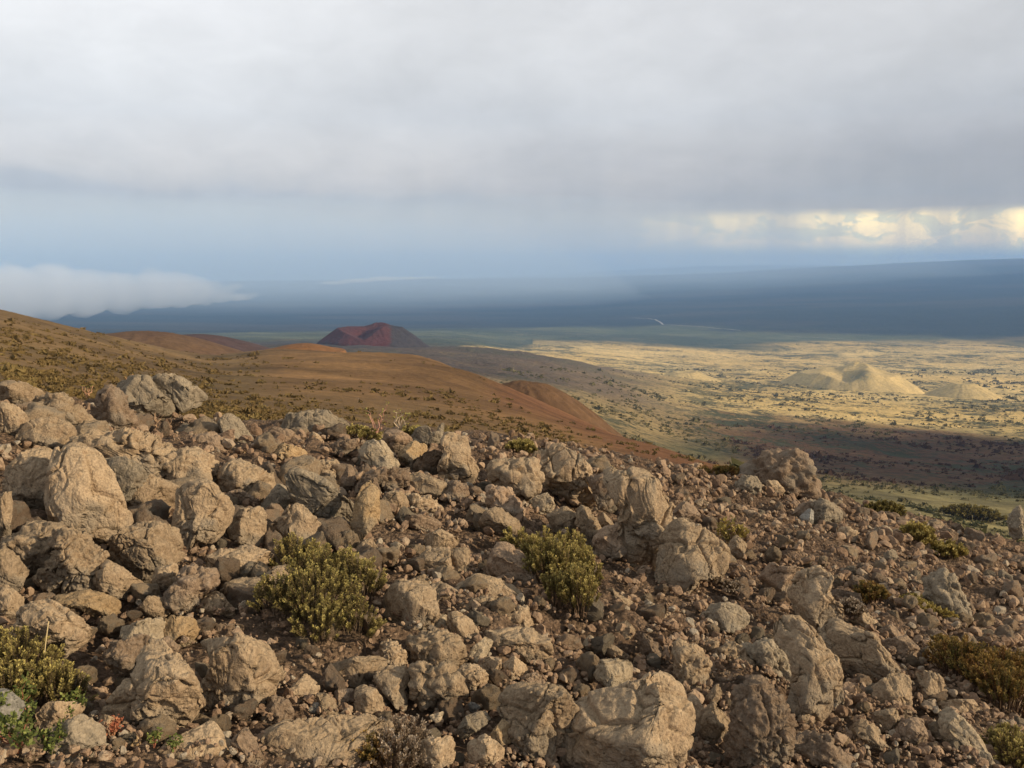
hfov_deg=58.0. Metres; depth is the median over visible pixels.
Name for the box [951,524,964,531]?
stone
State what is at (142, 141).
sky
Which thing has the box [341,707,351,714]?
rock
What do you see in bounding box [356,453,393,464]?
rough block
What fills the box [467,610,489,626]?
stone
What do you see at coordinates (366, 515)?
rock
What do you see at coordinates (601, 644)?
stone
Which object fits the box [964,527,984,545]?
stone
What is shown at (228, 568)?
rough block
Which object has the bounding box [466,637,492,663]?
rock
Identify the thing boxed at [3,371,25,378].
slope shrub
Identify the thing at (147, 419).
stone
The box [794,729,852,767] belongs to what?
rock
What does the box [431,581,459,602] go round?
rock
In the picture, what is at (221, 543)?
stone
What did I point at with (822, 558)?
stone
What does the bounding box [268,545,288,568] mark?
rough block
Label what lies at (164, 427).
stone
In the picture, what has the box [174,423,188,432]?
stone
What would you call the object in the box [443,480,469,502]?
rock
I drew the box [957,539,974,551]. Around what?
stone
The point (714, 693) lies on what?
rock
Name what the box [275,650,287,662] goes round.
stone
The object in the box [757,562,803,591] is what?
rock
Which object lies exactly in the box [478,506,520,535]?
rock
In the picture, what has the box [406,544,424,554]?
stone
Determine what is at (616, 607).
stone
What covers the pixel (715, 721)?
rock
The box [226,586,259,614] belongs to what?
stone
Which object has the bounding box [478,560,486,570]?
stone
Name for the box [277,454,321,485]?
rough block
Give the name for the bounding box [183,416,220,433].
rough block
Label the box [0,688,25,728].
rock
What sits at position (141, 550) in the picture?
rock
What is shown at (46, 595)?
stone
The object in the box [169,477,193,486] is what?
rough block
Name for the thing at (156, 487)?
rock
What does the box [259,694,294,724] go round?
rock
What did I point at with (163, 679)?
rock
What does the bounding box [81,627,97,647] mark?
stone
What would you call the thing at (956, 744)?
stone
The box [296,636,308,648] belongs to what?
stone
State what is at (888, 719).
rock
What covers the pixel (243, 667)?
rock
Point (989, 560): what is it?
stone
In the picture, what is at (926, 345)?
road
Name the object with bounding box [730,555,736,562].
stone
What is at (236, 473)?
rock
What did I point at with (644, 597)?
stone
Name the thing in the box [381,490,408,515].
rock
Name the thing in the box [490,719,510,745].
rock
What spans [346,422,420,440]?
shrub
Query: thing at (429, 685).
rock
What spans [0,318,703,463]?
slope scrub
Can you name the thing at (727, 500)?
stone
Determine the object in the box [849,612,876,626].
rock
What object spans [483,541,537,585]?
rock
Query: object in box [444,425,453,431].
slope shrub
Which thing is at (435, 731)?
stone
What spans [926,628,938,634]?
rock
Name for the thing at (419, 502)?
rock
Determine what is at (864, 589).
shrub
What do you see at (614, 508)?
stone
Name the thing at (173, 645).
rock
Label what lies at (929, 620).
stone
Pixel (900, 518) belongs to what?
stone
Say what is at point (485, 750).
rock
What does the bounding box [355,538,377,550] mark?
rock
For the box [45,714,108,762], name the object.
rock
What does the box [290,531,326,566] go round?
rough block
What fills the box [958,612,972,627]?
stone
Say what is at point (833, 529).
stone
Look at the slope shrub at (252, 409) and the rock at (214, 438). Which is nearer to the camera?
the rock at (214, 438)
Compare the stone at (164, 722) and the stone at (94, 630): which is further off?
the stone at (94, 630)
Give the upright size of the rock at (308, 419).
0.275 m
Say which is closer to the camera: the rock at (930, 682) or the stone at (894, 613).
the rock at (930, 682)
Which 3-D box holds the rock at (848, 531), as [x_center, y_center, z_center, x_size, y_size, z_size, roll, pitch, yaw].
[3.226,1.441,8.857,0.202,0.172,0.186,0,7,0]
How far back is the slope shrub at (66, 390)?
25.10 m
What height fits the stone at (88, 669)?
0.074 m
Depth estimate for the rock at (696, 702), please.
3.59 m
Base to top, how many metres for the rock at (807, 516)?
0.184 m
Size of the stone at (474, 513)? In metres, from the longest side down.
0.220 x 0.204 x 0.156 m
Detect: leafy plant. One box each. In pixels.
[0,672,38,728]
[0,699,38,753]
[37,716,67,754]
[60,687,89,716]
[81,385,92,397]
[99,714,123,737]
[146,727,163,747]
[154,412,164,428]
[165,733,183,752]
[365,401,389,433]
[393,409,409,430]
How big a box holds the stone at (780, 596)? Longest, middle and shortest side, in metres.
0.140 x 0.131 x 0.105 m
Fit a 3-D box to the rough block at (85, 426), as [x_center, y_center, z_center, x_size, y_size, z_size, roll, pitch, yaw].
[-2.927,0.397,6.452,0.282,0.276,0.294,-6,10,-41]
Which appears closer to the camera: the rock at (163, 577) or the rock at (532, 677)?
the rock at (532, 677)
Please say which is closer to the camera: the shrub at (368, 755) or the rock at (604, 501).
the shrub at (368, 755)
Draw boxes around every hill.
[105,331,243,354]
[184,334,270,351]
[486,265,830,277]
[502,380,624,437]
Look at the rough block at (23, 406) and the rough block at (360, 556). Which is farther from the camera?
the rough block at (23, 406)
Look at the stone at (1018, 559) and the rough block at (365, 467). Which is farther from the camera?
the stone at (1018, 559)
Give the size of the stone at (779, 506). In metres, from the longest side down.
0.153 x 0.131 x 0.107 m
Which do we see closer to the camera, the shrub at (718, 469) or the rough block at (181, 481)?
the rough block at (181, 481)
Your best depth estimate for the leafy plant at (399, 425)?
8.69 m
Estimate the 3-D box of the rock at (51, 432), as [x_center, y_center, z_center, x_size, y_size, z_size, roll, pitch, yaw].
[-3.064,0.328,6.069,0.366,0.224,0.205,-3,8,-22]
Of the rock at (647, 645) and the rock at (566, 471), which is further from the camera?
the rock at (566, 471)
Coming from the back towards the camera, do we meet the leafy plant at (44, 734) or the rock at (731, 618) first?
the rock at (731, 618)
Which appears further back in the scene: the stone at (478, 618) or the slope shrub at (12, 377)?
the slope shrub at (12, 377)
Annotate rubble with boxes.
[0,400,1023,767]
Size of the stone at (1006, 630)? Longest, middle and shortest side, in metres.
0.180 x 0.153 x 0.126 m
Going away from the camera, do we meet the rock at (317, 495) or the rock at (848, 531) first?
the rock at (317, 495)
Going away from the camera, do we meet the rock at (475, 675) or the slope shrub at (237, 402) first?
the rock at (475, 675)
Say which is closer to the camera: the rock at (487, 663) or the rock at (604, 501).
the rock at (487, 663)
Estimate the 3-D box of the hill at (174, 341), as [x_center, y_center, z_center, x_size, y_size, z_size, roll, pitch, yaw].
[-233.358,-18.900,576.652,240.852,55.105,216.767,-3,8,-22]
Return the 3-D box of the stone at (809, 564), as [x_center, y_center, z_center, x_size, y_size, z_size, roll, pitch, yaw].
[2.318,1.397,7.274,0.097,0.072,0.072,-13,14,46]
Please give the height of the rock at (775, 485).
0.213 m
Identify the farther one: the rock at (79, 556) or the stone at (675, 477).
the stone at (675, 477)
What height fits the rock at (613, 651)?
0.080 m
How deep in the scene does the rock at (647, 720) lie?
3.27 m
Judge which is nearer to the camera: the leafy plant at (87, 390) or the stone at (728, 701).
the stone at (728, 701)
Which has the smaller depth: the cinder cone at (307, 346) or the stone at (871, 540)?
the stone at (871, 540)
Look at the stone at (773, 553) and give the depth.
7.23 m
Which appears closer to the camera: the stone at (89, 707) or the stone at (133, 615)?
the stone at (89, 707)
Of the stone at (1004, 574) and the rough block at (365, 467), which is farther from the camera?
the stone at (1004, 574)
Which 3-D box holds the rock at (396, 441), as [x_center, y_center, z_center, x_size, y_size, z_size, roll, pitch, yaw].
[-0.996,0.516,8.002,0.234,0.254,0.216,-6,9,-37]
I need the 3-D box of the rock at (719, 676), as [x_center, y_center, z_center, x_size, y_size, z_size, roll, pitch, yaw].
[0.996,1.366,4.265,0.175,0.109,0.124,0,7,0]
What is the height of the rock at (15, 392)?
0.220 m
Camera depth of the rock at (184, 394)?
8.47 m
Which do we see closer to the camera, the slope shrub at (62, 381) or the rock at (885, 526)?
the rock at (885, 526)
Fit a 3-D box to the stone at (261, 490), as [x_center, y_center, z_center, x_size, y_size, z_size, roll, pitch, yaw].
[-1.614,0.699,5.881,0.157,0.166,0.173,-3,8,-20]
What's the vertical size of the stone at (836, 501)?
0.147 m
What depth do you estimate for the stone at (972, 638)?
5.77 m
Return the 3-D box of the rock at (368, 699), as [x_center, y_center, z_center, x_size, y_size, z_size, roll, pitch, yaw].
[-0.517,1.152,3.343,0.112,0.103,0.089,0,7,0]
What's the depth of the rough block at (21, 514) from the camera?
4.28 m
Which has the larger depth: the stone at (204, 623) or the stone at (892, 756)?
the stone at (892, 756)
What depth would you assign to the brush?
368.22 m
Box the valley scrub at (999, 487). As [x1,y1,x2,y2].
[499,363,1023,519]
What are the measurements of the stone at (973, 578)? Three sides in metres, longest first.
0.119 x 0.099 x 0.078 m
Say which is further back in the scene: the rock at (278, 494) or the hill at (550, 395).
the hill at (550, 395)
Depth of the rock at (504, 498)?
6.31 m
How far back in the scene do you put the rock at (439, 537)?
5.46 m
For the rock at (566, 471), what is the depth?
7.29 m
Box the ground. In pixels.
[0,258,1023,767]
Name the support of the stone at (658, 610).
on the ground
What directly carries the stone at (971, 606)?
on the ground
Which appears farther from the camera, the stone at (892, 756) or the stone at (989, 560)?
the stone at (989, 560)
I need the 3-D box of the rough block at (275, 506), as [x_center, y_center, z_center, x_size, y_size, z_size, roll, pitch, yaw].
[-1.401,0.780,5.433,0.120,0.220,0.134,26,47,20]
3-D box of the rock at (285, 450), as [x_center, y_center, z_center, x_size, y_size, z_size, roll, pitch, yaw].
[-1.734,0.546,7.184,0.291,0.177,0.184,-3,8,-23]
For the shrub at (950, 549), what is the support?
on the ground
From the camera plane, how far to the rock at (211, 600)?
3.92 m
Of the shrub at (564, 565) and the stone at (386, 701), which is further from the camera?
the shrub at (564, 565)
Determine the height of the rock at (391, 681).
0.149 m
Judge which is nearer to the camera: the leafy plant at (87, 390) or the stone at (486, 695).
the stone at (486, 695)
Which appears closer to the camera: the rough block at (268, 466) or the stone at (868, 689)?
the stone at (868, 689)
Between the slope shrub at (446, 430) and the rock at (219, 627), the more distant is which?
the slope shrub at (446, 430)
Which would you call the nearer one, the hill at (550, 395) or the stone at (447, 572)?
the stone at (447, 572)
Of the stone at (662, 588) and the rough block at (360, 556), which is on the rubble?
the stone at (662, 588)
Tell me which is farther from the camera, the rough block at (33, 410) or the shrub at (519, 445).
the shrub at (519, 445)
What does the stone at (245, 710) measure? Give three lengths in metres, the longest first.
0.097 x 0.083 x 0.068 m
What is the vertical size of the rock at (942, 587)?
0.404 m
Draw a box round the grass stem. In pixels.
[44,621,48,658]
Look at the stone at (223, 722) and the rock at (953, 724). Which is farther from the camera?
the rock at (953, 724)
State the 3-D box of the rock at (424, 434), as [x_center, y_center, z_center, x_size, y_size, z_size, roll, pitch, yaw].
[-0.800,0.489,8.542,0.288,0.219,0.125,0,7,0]
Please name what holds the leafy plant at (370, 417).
on the ground
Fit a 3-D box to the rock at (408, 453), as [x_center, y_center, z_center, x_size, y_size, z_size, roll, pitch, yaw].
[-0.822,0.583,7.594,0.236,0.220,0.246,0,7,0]
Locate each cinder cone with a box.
[265,343,345,352]
[316,322,429,347]
[664,371,721,381]
[780,362,924,393]
[924,382,1001,399]
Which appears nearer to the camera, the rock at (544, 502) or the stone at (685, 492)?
the rock at (544, 502)
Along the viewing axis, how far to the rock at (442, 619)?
4.14 m
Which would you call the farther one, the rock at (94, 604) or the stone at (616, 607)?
the stone at (616, 607)
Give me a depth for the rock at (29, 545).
3.92 m
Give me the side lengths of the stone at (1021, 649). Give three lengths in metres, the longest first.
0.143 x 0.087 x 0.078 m
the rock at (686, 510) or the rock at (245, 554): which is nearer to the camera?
the rock at (245, 554)
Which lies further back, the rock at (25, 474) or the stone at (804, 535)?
the stone at (804, 535)
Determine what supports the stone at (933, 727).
on the ground
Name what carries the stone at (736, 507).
on the ground
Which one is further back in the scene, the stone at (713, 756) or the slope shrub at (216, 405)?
the slope shrub at (216, 405)
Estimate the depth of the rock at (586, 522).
6.25 m
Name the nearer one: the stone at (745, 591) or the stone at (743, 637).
the stone at (743, 637)
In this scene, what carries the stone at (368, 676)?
on the ground
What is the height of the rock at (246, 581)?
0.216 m
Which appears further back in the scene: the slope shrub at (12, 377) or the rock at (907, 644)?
the slope shrub at (12, 377)
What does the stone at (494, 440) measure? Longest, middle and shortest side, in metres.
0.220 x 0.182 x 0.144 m
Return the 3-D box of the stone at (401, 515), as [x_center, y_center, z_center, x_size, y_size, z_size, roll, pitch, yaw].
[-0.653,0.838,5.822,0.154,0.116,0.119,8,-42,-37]
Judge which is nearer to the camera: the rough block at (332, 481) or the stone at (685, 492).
the rough block at (332, 481)
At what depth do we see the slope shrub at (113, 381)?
55.48 m
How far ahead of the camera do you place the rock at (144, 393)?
8.22 m
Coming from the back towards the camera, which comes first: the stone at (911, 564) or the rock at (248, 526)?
the stone at (911, 564)
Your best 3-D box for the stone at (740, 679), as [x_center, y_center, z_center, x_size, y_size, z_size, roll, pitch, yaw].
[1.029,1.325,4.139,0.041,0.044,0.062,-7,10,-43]
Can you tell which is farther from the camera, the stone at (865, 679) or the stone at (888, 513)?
the stone at (888, 513)
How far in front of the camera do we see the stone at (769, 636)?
5.08 m
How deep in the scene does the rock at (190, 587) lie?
3.89 m
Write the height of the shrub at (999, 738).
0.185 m
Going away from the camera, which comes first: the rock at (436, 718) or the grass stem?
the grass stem
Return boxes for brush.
[729,457,1023,541]
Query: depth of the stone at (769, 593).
5.89 m
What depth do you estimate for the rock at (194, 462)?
5.88 m
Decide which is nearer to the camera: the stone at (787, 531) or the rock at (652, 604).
the rock at (652, 604)
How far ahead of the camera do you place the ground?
2055.02 m
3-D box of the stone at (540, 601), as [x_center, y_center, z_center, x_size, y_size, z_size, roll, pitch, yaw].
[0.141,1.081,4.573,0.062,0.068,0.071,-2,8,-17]
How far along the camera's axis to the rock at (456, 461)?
7.22 m
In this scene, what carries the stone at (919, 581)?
on the ground
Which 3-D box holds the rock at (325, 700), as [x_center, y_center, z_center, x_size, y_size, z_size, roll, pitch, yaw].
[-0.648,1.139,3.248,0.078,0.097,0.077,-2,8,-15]
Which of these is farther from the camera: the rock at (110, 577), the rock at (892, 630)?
the rock at (892, 630)
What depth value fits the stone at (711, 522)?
7.95 m
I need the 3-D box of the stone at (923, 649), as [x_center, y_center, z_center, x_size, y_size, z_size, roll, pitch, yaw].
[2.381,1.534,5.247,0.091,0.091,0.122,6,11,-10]
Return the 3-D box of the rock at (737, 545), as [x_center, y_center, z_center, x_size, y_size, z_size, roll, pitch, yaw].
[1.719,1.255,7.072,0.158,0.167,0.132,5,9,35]
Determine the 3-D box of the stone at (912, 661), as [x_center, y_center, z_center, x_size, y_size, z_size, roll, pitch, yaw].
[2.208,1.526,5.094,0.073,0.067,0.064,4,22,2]
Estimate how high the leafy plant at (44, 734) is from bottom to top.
0.089 m
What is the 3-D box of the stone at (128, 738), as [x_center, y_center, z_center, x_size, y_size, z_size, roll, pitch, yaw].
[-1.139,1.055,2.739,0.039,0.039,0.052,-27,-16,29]
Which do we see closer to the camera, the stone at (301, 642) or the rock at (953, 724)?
the stone at (301, 642)
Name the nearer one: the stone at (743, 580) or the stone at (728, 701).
the stone at (728, 701)
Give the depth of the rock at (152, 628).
3.54 m
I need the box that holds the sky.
[0,0,1023,283]
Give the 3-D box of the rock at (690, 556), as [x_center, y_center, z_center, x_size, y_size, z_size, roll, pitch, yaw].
[1.096,1.097,5.656,0.449,0.488,0.379,3,8,20]
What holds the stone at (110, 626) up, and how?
on the ground
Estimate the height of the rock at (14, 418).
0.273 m
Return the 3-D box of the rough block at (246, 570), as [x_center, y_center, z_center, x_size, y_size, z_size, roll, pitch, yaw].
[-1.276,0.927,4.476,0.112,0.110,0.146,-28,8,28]
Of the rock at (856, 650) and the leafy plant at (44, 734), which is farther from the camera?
the rock at (856, 650)
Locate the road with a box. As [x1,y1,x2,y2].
[793,336,1023,351]
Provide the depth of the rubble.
4.99 m
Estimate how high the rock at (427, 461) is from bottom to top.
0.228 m
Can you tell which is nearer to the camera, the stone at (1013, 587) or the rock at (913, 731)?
the rock at (913, 731)
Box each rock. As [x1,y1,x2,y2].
[0,380,44,403]
[0,401,29,435]
[0,490,12,536]
[0,520,66,578]
[0,546,28,591]
[0,584,24,618]
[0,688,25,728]
[2,446,52,510]
[11,598,92,659]
[15,417,76,449]
[31,522,109,594]
[32,392,95,425]
[33,701,84,730]
[43,441,133,545]
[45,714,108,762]
[53,589,120,619]
[67,427,177,478]
[90,383,139,430]
[92,559,143,600]
[97,714,114,726]
[100,638,203,728]
[102,633,149,676]
[105,456,150,503]
[108,520,184,582]
[117,374,179,420]
[119,617,165,639]
[127,473,179,516]
[128,732,140,746]
[140,595,170,617]
[151,373,207,412]
[152,563,178,591]
[158,720,235,761]
[160,563,220,615]
[162,636,180,653]
[163,615,200,646]
[164,446,219,480]
[171,478,234,554]
[190,431,236,452]
[194,591,235,617]
[200,632,286,720]
[205,544,275,568]
[212,623,245,637]
[214,458,275,492]
[217,413,254,442]
[219,564,299,601]
[225,489,261,506]
[227,506,266,546]
[231,727,263,766]
[253,741,261,765]
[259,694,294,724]
[259,714,395,767]
[261,483,295,510]
[264,426,300,443]
[268,503,321,544]
[273,443,307,459]
[280,409,349,431]
[281,673,319,702]
[284,467,353,522]
[306,432,322,441]
[308,702,318,713]
[316,692,339,716]
[320,459,339,478]
[323,655,387,689]
[330,436,357,457]
[334,688,353,705]
[340,465,355,490]
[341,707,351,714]
[350,480,380,540]
[354,684,384,715]
[355,466,410,494]
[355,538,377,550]
[358,439,399,468]
[363,476,380,492]
[373,665,409,711]
[379,638,407,665]
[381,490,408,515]
[382,429,412,454]
[382,578,439,630]
[390,542,404,550]
[398,440,426,466]
[404,514,441,531]
[405,493,443,515]
[405,626,467,668]
[407,660,468,711]
[408,449,442,474]
[410,472,447,500]
[411,425,440,446]
[414,574,430,582]
[416,735,455,767]
[418,547,451,571]
[424,528,458,548]
[429,711,443,724]
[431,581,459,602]
[435,614,447,628]
[437,423,444,436]
[437,431,479,482]
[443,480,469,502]
[446,611,478,641]
[450,547,470,574]
[454,711,490,738]
[455,573,525,602]
[457,663,488,692]
[460,595,496,610]
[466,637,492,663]
[467,702,480,712]
[467,733,504,767]
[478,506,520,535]
[479,656,501,671]
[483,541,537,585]
[485,484,525,516]
[485,626,553,665]
[486,456,544,502]
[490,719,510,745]
[497,681,579,760]
[502,656,529,681]
[508,604,533,627]
[518,672,545,683]
[529,492,554,513]
[540,443,597,511]
[546,506,577,533]
[557,670,695,767]
[574,505,601,549]
[582,635,593,650]
[586,472,613,510]
[592,522,626,560]
[593,658,632,686]
[597,512,612,526]
[603,465,675,571]
[606,587,633,605]
[606,645,630,659]
[615,620,636,639]
[634,633,669,664]
[644,603,672,617]
[654,518,730,595]
[671,637,712,689]
[673,501,700,521]
[686,627,700,645]
[687,694,703,738]
[698,701,729,744]
[700,602,749,633]
[702,638,719,651]
[705,684,721,704]
[710,670,737,681]
[714,641,755,667]
[723,674,797,767]
[727,535,746,558]
[732,447,821,499]
[735,474,761,495]
[740,637,791,688]
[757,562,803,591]
[766,480,784,494]
[773,614,843,723]
[787,565,843,634]
[791,501,812,517]
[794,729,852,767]
[799,508,813,523]
[810,498,842,526]
[818,617,900,682]
[832,654,844,714]
[838,526,858,542]
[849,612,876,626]
[849,718,891,753]
[871,672,912,718]
[873,708,900,734]
[875,525,893,535]
[878,624,902,637]
[881,635,921,661]
[883,549,897,560]
[895,717,928,748]
[915,670,947,712]
[921,567,973,620]
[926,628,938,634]
[928,633,976,665]
[937,707,994,767]
[938,699,981,714]
[939,526,958,539]
[1005,505,1023,540]
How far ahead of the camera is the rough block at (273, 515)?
5.28 m
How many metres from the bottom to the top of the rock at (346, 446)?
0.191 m
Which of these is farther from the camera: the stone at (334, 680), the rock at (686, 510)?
the rock at (686, 510)
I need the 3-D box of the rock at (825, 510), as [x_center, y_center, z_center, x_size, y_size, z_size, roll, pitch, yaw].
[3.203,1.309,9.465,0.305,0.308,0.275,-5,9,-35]
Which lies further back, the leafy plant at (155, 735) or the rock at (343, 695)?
the rock at (343, 695)
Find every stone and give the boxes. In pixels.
[15,736,43,762]
[19,707,34,729]
[24,578,39,589]
[32,592,54,600]
[36,688,57,706]
[67,607,83,616]
[73,664,97,686]
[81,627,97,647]
[81,697,93,714]
[97,613,124,638]
[112,737,125,751]
[114,676,126,687]
[121,733,136,746]
[126,609,142,621]
[130,583,161,605]
[136,413,154,432]
[136,713,176,746]
[158,421,169,436]
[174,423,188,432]
[192,713,209,724]
[194,662,208,677]
[197,616,216,638]
[208,713,231,730]
[215,538,227,549]
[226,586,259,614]
[227,494,237,504]
[230,698,257,722]
[247,480,270,501]
[253,432,278,453]
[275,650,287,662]
[291,426,308,439]
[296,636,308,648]
[304,644,321,656]
[317,620,340,640]
[323,423,346,440]
[325,663,346,697]
[330,463,357,484]
[340,529,359,554]
[363,612,379,631]
[364,671,374,681]
[376,546,399,567]
[377,710,391,719]
[378,500,394,523]
[383,696,390,705]
[395,506,415,524]
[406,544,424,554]
[406,557,424,572]
[428,727,441,737]
[430,565,460,582]
[437,697,464,722]
[454,752,464,766]
[459,575,488,592]
[466,503,484,531]
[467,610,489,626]
[468,486,482,498]
[471,683,500,711]
[477,481,489,491]
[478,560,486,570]
[487,431,499,447]
[487,667,508,689]
[490,596,515,616]
[533,450,540,456]
[533,595,546,608]
[544,657,554,672]
[556,633,583,650]
[558,667,578,684]
[573,683,589,697]
[576,651,599,682]
[577,596,603,621]
[586,455,610,473]
[591,633,614,654]
[605,504,617,512]
[609,602,625,612]
[636,604,666,620]
[639,592,653,601]
[646,653,660,668]
[654,584,668,594]
[671,473,684,484]
[674,488,688,499]
[699,516,717,531]
[707,623,719,635]
[707,751,723,767]
[716,497,730,504]
[724,698,730,706]
[726,503,741,512]
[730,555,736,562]
[731,576,749,593]
[734,633,749,644]
[735,586,749,600]
[735,675,745,683]
[745,549,756,560]
[750,626,764,639]
[758,587,775,604]
[764,545,781,562]
[765,634,772,638]
[772,590,790,606]
[773,501,783,513]
[777,535,796,550]
[783,528,793,538]
[796,530,809,541]
[801,556,812,565]
[817,555,827,566]
[825,521,837,532]
[833,498,842,505]
[833,575,842,585]
[840,734,848,747]
[841,545,857,560]
[844,566,856,575]
[845,592,862,602]
[849,574,866,588]
[855,702,869,713]
[856,507,869,519]
[856,673,871,687]
[864,530,878,550]
[865,683,874,694]
[871,572,888,585]
[873,560,886,569]
[874,622,882,629]
[883,748,899,765]
[884,511,899,517]
[886,610,899,618]
[890,578,905,590]
[896,516,908,522]
[900,560,916,570]
[901,595,917,611]
[906,655,919,666]
[908,569,920,579]
[910,579,922,584]
[917,612,938,628]
[922,646,939,661]
[928,519,943,525]
[928,691,947,702]
[928,721,942,742]
[928,742,939,753]
[943,617,962,629]
[949,739,960,752]
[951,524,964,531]
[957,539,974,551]
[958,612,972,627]
[961,635,976,644]
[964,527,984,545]
[968,572,977,585]
[968,601,974,610]
[972,612,994,627]
[975,553,997,569]
[979,628,993,637]
[982,570,995,580]
[994,624,1015,638]
[998,570,1012,580]
[1000,580,1023,598]
[1003,618,1018,630]
[1008,554,1023,570]
[1010,646,1023,658]
[1012,716,1023,728]
[1013,574,1023,585]
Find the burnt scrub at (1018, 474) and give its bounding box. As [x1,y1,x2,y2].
[640,421,1023,487]
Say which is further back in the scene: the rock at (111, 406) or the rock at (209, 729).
the rock at (111, 406)
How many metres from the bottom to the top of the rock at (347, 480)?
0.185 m
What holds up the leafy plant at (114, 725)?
on the ground
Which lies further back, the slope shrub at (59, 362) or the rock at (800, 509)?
the slope shrub at (59, 362)
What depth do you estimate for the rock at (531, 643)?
4.01 m
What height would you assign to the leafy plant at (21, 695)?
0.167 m
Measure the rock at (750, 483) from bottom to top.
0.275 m
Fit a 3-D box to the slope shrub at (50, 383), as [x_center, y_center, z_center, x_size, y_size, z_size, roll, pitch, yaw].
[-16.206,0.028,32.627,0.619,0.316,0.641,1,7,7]
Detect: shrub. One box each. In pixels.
[0,363,26,374]
[0,625,98,708]
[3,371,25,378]
[7,375,22,381]
[43,385,73,393]
[47,380,62,385]
[51,376,67,384]
[52,359,65,363]
[73,374,88,379]
[106,378,119,384]
[196,413,212,418]
[205,402,224,407]
[220,410,236,414]
[231,400,240,404]
[237,404,264,415]
[245,397,261,400]
[245,532,386,645]
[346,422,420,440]
[352,729,392,767]
[369,713,433,767]
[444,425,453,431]
[500,525,603,617]
[504,437,537,455]
[681,455,695,459]
[697,464,739,475]
[703,577,744,593]
[716,515,749,543]
[839,596,867,619]
[852,579,891,604]
[863,500,907,515]
[899,519,939,547]
[899,592,958,618]
[922,633,1023,718]
[930,538,968,558]
[937,502,1007,521]
[979,721,1023,767]
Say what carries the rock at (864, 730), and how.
on the ground
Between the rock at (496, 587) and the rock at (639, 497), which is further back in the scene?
the rock at (639, 497)
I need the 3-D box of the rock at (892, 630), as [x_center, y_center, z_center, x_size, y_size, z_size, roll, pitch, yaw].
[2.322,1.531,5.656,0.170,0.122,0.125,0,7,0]
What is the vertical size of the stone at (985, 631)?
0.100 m
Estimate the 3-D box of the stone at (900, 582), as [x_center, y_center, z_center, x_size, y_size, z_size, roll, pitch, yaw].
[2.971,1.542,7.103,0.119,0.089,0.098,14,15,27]
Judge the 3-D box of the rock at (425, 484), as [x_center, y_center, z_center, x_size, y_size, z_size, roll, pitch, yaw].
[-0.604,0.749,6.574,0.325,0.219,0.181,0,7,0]
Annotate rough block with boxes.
[11,500,31,533]
[15,401,32,410]
[17,516,41,531]
[24,402,66,419]
[75,420,109,435]
[127,499,170,524]
[132,508,171,526]
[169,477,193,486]
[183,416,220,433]
[212,557,239,590]
[225,505,244,539]
[239,561,253,577]
[248,560,270,577]
[259,461,283,484]
[263,509,280,542]
[264,503,283,514]
[264,527,283,550]
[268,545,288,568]
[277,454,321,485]
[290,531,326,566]
[317,516,349,555]
[323,476,339,490]
[351,555,379,596]
[355,543,382,574]
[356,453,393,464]
[358,463,370,480]
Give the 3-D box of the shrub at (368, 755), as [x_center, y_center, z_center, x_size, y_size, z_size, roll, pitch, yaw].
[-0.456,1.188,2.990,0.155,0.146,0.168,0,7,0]
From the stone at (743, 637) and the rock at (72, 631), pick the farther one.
the stone at (743, 637)
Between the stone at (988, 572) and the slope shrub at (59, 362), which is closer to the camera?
the stone at (988, 572)
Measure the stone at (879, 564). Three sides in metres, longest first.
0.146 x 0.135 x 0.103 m
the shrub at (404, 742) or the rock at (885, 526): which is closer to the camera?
the shrub at (404, 742)
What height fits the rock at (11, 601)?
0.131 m
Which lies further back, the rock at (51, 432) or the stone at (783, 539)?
the stone at (783, 539)
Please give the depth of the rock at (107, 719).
2.87 m
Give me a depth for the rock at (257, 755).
2.83 m
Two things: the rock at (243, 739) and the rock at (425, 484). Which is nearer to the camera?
the rock at (243, 739)
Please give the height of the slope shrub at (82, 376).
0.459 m
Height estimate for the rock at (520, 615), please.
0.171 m
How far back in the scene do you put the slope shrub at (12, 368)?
35.69 m
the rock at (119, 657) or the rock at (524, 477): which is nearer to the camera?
the rock at (119, 657)
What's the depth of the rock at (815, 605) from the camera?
5.31 m
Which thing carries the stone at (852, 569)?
on the ground
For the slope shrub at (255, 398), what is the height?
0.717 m
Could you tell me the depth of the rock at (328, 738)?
2.93 m
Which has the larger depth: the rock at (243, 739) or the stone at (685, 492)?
the stone at (685, 492)
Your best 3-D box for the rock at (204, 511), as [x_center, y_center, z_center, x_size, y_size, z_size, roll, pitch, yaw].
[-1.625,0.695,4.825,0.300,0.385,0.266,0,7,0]
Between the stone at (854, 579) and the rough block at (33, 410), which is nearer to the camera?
the rough block at (33, 410)
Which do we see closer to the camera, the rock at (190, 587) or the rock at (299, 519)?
the rock at (190, 587)
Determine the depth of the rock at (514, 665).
3.81 m
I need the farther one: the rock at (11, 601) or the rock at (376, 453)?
the rock at (376, 453)
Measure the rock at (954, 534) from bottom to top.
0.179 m
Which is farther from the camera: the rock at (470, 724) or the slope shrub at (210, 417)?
the slope shrub at (210, 417)
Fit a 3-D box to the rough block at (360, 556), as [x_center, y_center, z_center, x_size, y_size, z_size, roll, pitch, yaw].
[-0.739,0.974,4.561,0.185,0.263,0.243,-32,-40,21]
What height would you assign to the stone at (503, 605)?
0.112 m
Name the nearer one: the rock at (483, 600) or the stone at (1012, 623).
the rock at (483, 600)
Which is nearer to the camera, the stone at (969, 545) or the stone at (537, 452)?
the stone at (537, 452)
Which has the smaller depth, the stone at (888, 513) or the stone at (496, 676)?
the stone at (496, 676)

